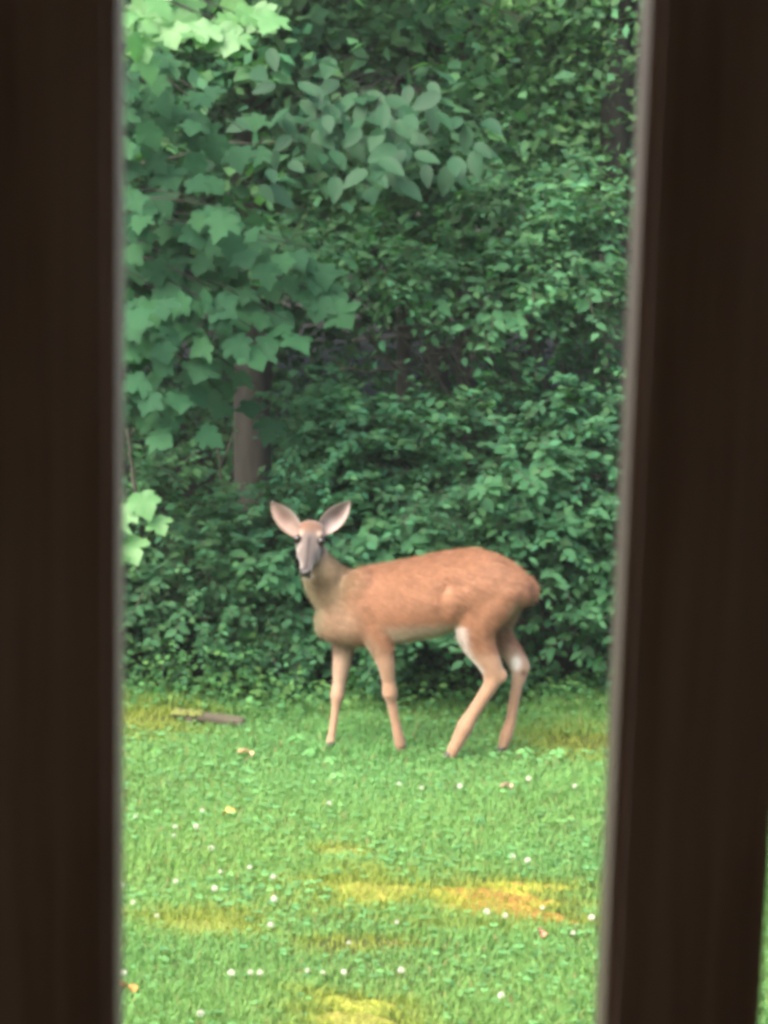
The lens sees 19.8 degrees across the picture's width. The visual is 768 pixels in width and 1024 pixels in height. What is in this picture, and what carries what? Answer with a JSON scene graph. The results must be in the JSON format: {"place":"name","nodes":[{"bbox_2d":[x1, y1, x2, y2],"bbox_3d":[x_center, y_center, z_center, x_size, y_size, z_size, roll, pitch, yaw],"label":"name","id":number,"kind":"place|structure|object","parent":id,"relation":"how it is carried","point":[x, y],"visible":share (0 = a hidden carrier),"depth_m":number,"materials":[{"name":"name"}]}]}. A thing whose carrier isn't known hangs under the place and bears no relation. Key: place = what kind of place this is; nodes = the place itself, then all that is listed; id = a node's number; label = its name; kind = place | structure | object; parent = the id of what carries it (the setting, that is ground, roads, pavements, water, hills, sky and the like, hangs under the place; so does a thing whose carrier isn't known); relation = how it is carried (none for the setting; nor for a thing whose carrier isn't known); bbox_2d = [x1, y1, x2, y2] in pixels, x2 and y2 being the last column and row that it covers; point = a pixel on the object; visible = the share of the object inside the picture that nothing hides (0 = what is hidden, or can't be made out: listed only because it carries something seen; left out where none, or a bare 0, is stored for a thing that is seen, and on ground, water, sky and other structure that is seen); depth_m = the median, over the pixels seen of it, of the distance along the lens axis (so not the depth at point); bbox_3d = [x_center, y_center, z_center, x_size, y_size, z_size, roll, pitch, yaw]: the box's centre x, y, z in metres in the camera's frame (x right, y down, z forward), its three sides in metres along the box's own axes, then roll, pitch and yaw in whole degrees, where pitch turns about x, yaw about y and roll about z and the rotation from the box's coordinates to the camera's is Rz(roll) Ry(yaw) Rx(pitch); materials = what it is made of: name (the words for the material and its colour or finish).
{"place":"outdoors","nodes":[
{"label":"outdoors","id":0,"kind":"place"},
{"bbox_2d":[0,0,767,1023],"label":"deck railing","id":1,"kind":"object","parent":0,"point":[682,898],"visible":1,"depth_m":0.59,"materials":[{"name":"brown wood"}]},
{"bbox_2d":[368,321,432,342],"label":"dead branch","id":2,"kind":"object","parent":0,"point":[410,335],"visible":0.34,"depth_m":12.29,"materials":[{"name":"brown wood"}]},
{"bbox_2d":[373,355,453,375],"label":"dead branch","id":3,"kind":"object","parent":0,"point":[398,362],"visible":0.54,"depth_m":11.96,"materials":[{"name":"brown wood"}]},
{"bbox_2d":[124,132,767,1023],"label":"ground","id":4,"kind":"structure","parent":0,"point":[566,664],"depth_m":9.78,"materials":[{"name":"green plant"}]},
{"bbox_2d":[124,982,136,993],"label":"fallen leaf","id":5,"kind":"object","parent":4,"relation":"on","point":[133,987],"visible":0.64,"depth_m":7.33,"materials":[{"name":"yellow plant"}]},
{"bbox_2d":[125,428,139,516],"bbox_3d":[-1.220,-0.195,10.787,0.093,0.436,0.054,1,11,0],"label":"sapling","id":6,"kind":"object","parent":4,"relation":"on","point":[132,470],"visible":0.81,"depth_m":10.76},
{"bbox_2d":[149,917,242,935],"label":"moss","id":7,"kind":"object","parent":4,"relation":"on","point":[207,924],"visible":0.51,"depth_m":7.98,"materials":[{"name":"yellow plant"}]},
{"bbox_2d":[196,1010,203,1016],"bbox_3d":[-0.597,1.645,7.148,0.026,0.058,0.027,1,11,0],"label":"white clover","id":8,"kind":"object","parent":4,"relation":"on","point":[199,1012],"visible":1,"depth_m":7.14,"materials":[{"name":"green plant"}]},
{"bbox_2d":[170,707,245,725],"bbox_3d":[-0.839,0.987,10.481,0.355,0.072,0.108,4,11,11],"label":"old board","id":9,"kind":"object","parent":4,"relation":"on","point":[190,715],"visible":0.99,"depth_m":10.46,"materials":[{"name":"brown wood"}]},
{"bbox_2d":[216,433,233,504],"bbox_3d":[-0.840,-0.223,11.692,0.113,0.412,0.046,-5,13,-27],"label":"sapling","id":10,"kind":"object","parent":4,"relation":"on","point":[220,467],"visible":0.51,"depth_m":11.68,"materials":[{"name":"brown wood"}]},
{"bbox_2d":[124,438,327,703],"bbox_3d":[-1.171,0.214,11.239,2.127,1.345,1.382,7,13,26],"label":"hedge shrub","id":11,"kind":"object","parent":4,"relation":"on","point":[146,598],"visible":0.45,"depth_m":10.93,"materials":[{"name":"green plant"}]},
{"bbox_2d":[222,807,237,816],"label":"fallen leaf","id":12,"kind":"object","parent":4,"relation":"on","point":[229,809],"visible":1,"depth_m":9.12,"materials":[{"name":"yellow plant"}]},
{"bbox_2d":[228,969,234,984],"bbox_3d":[-0.519,1.584,7.479,0.027,0.060,0.027,1,11,0],"label":"white clover","id":13,"kind":"object","parent":4,"relation":"on","point":[231,972],"visible":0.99,"depth_m":7.47,"materials":[{"name":"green plant"}]},
{"bbox_2d":[124,0,361,565],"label":"lobed leaf tree","id":14,"kind":"object","parent":4,"relation":"on","point":[169,308],"visible":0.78,"depth_m":10.14,"materials":[{"name":"green plant"}]},
{"bbox_2d":[237,748,253,756],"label":"fallen leaf","id":15,"kind":"object","parent":4,"relation":"on","point":[244,750],"visible":1,"depth_m":9.95,"materials":[{"name":"beige plant"}]},
{"bbox_2d":[233,39,274,595],"bbox_3d":[-0.574,-3.571,12.292,5.307,8.506,4.829,1,11,0],"label":"woodland tree","id":16,"kind":"object","parent":4,"relation":"on","point":[252,455],"visible":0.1,"depth_m":12.42,"materials":[{"name":"brown plant"}]},
{"bbox_2d":[224,29,283,503],"bbox_3d":[-0.887,-3.999,14.915,4.960,8.331,4.631,1,11,0],"label":"woodland tree","id":17,"kind":"object","parent":4,"relation":"on","point":[271,364],"visible":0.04,"depth_m":15.31,"materials":[{"name":"brown plant"}]},
{"bbox_2d":[286,734,305,746],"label":"broadleaf weed","id":18,"kind":"object","parent":4,"relation":"on","point":[300,736],"visible":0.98,"depth_m":10.18,"materials":[{"name":"green plant"}]},
{"bbox_2d":[304,748,315,757],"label":"broadleaf weed","id":19,"kind":"object","parent":4,"relation":"on","point":[311,750],"visible":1,"depth_m":10.00,"materials":[{"name":"green plant"}]},
{"bbox_2d":[163,365,490,699],"bbox_3d":[-0.193,0.064,11.207,1.731,1.704,1.563,-5,13,-30],"label":"hedge shrub","id":20,"kind":"object","parent":4,"relation":"on","point":[285,581],"visible":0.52,"depth_m":10.91,"materials":[{"name":"green plant"}]},
{"bbox_2d":[325,756,336,765],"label":"broadleaf weed","id":21,"kind":"object","parent":4,"relation":"on","point":[328,759],"visible":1,"depth_m":9.88,"materials":[{"name":"green plant"}]},
{"bbox_2d":[327,772,344,782],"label":"broadleaf weed","id":22,"kind":"object","parent":4,"relation":"on","point":[333,775],"visible":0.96,"depth_m":9.65,"materials":[{"name":"green plant"}]},
{"bbox_2d":[319,847,362,858],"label":"moss","id":23,"kind":"object","parent":4,"relation":"on","point":[344,848],"visible":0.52,"depth_m":8.73,"materials":[{"name":"green plant"}]},
{"bbox_2d":[306,996,395,1023],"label":"moss","id":24,"kind":"object","parent":4,"relation":"on","point":[348,1002],"visible":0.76,"depth_m":7.26,"materials":[{"name":"yellow plant"}]},
{"bbox_2d":[206,4,502,469],"bbox_3d":[0.057,-1.846,11.137,1.528,5.405,2.227,11,14,39],"label":"understory tree","id":25,"kind":"object","parent":4,"relation":"on","point":[384,150],"visible":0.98,"depth_m":10.73,"materials":[{"name":"green plant"}]},
{"bbox_2d":[141,136,304,163],"bbox_3d":[-0.797,-1.791,10.847,0.810,0.169,0.043,1,11,0],"label":"dead branch","id":26,"kind":"object","parent":25,"relation":"attached to","point":[172,157],"visible":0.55,"depth_m":10.85,"materials":[{"name":"brown wood"}]},
{"bbox_2d":[329,355,427,372],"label":"dead branch","id":27,"kind":"object","parent":25,"relation":"attached to","point":[346,368],"visible":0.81,"depth_m":12.15,"materials":[{"name":"brown wood"}]},
{"bbox_2d":[124,621,610,725],"bbox_3d":[-0.024,0.736,10.893,8.078,0.494,1.189,1,11,0],"label":"ground ivy","id":28,"kind":"object","parent":4,"relation":"on","point":[353,690],"visible":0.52,"depth_m":10.85,"materials":[{"name":"green plant"}]},
{"bbox_2d":[309,873,431,908],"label":"moss","id":29,"kind":"object","parent":4,"relation":"on","point":[380,891],"visible":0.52,"depth_m":8.32,"materials":[{"name":"yellow plant"}]},
{"bbox_2d":[124,0,640,587],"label":"woodland foliage","id":30,"kind":"object","parent":4,"relation":"on","point":[540,78],"visible":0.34,"depth_m":12.11,"materials":[{"name":"green plant"}]},
{"bbox_2d":[420,340,470,354],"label":"dead branch","id":31,"kind":"object","parent":30,"relation":"attached to","point":[431,353],"visible":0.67,"depth_m":12.31,"materials":[{"name":"brown wood"}]},
{"bbox_2d":[461,216,487,233],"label":"dead branch","id":32,"kind":"object","parent":30,"relation":"attached to","point":[469,221],"visible":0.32,"depth_m":11.72,"materials":[{"name":"brown wood"}]},
{"bbox_2d":[483,1,540,20],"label":"dead branch","id":33,"kind":"object","parent":30,"relation":"attached to","point":[485,3],"visible":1,"depth_m":11.70,"materials":[{"name":"brown wood"}]},
{"bbox_2d":[270,501,540,761],"bbox_3d":[0.089,0.542,9.943,1.229,1.185,0.428,1,11,0],"label":"deer","id":34,"kind":"object","parent":4,"relation":"on","point":[476,600],"visible":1,"depth_m":9.83},
{"bbox_2d":[206,112,632,641],"bbox_3d":[0.281,-0.602,11.355,2.422,2.899,1.522,1,11,0],"label":"arching bush","id":35,"kind":"object","parent":4,"relation":"on","point":[502,265],"visible":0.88,"depth_m":10.99,"materials":[{"name":"green plant"}]},
{"bbox_2d":[422,0,455,499],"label":"woodland tree","id":36,"kind":"object","parent":4,"relation":"on","point":[436,362],"visible":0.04,"depth_m":14.89,"materials":[{"name":"brown plant"}]},
{"bbox_2d":[258,329,624,703],"bbox_3d":[0.520,-0.007,11.184,2.345,1.898,1.728,1,11,0],"label":"hedge shrub","id":37,"kind":"object","parent":4,"relation":"on","point":[406,536],"visible":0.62,"depth_m":10.82,"materials":[{"name":"green plant"}]},
{"bbox_2d":[352,327,445,342],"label":"dead branch","id":38,"kind":"object","parent":37,"relation":"attached to","point":[402,335],"visible":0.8,"depth_m":11.89,"materials":[{"name":"brown wood"}]},
{"bbox_2d":[388,310,456,329],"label":"dead branch","id":39,"kind":"object","parent":38,"relation":"on","point":[389,328],"visible":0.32,"depth_m":11.82,"materials":[{"name":"brown wood"}]},
{"bbox_2d":[439,344,499,368],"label":"dead branch","id":40,"kind":"object","parent":37,"relation":"attached to","point":[456,352],"visible":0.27,"depth_m":11.80,"materials":[{"name":"brown wood"}]},
{"bbox_2d":[467,338,477,377],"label":"dead branch","id":41,"kind":"object","parent":37,"relation":"attached to","point":[471,372],"visible":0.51,"depth_m":11.67,"materials":[{"name":"wood"}]},
{"bbox_2d":[439,329,528,351],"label":"dead branch","id":42,"kind":"object","parent":37,"relation":"attached to","point":[452,347],"visible":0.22,"depth_m":11.73,"materials":[{"name":"brown wood"}]},
{"bbox_2d":[523,313,540,371],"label":"dead branch","id":43,"kind":"object","parent":37,"relation":"attached to","point":[530,338],"visible":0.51,"depth_m":11.43,"materials":[{"name":"brown wood"}]},
{"bbox_2d":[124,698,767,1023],"bbox_3d":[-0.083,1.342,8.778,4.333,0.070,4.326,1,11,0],"label":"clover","id":44,"kind":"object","parent":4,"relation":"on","point":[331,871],"visible":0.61,"depth_m":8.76,"materials":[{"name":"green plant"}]},
{"bbox_2d":[454,6,477,536],"bbox_3d":[0.684,-3.681,13.472,5.440,8.328,4.928,1,11,0],"label":"woodland tree","id":45,"kind":"object","parent":4,"relation":"on","point":[460,356],"visible":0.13,"depth_m":13.87,"materials":[{"name":"brown plant"}]},
{"bbox_2d":[428,881,581,925],"bbox_3d":[0.458,1.478,8.276,0.751,0.071,0.566,1,11,0],"label":"moss","id":46,"kind":"object","parent":4,"relation":"on","point":[511,900],"visible":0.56,"depth_m":8.27,"materials":[{"name":"yellow plant"}]},
{"bbox_2d":[499,782,512,788],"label":"fallen leaf","id":47,"kind":"object","parent":4,"relation":"on","point":[506,784],"visible":1,"depth_m":9.51,"materials":[{"name":"beige plant"}]},
{"bbox_2d":[516,746,533,758],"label":"broadleaf weed","id":48,"kind":"object","parent":4,"relation":"on","point":[523,752],"visible":0.99,"depth_m":10.05,"materials":[{"name":"green plant"}]},
{"bbox_2d":[537,926,546,938],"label":"fallen leaf","id":49,"kind":"object","parent":4,"relation":"on","point":[542,933],"visible":1,"depth_m":7.89,"materials":[{"name":"beige plant"}]},
{"bbox_2d":[549,748,565,757],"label":"broadleaf weed","id":50,"kind":"object","parent":4,"relation":"on","point":[559,752],"visible":0.99,"depth_m":10.06,"materials":[{"name":"green plant"}]},
{"bbox_2d":[518,365,623,684],"bbox_3d":[1.432,0.044,11.138,1.896,1.854,1.608,1,11,0],"label":"hedge shrub","id":51,"kind":"object","parent":4,"relation":"on","point":[595,608],"visible":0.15,"depth_m":10.84,"materials":[{"name":"green plant"}]},
{"bbox_2d":[590,0,640,507],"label":"woodland tree","id":52,"kind":"object","parent":4,"relation":"on","point":[623,137],"visible":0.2,"depth_m":12.36,"materials":[{"name":"brown plant"}]}
]}

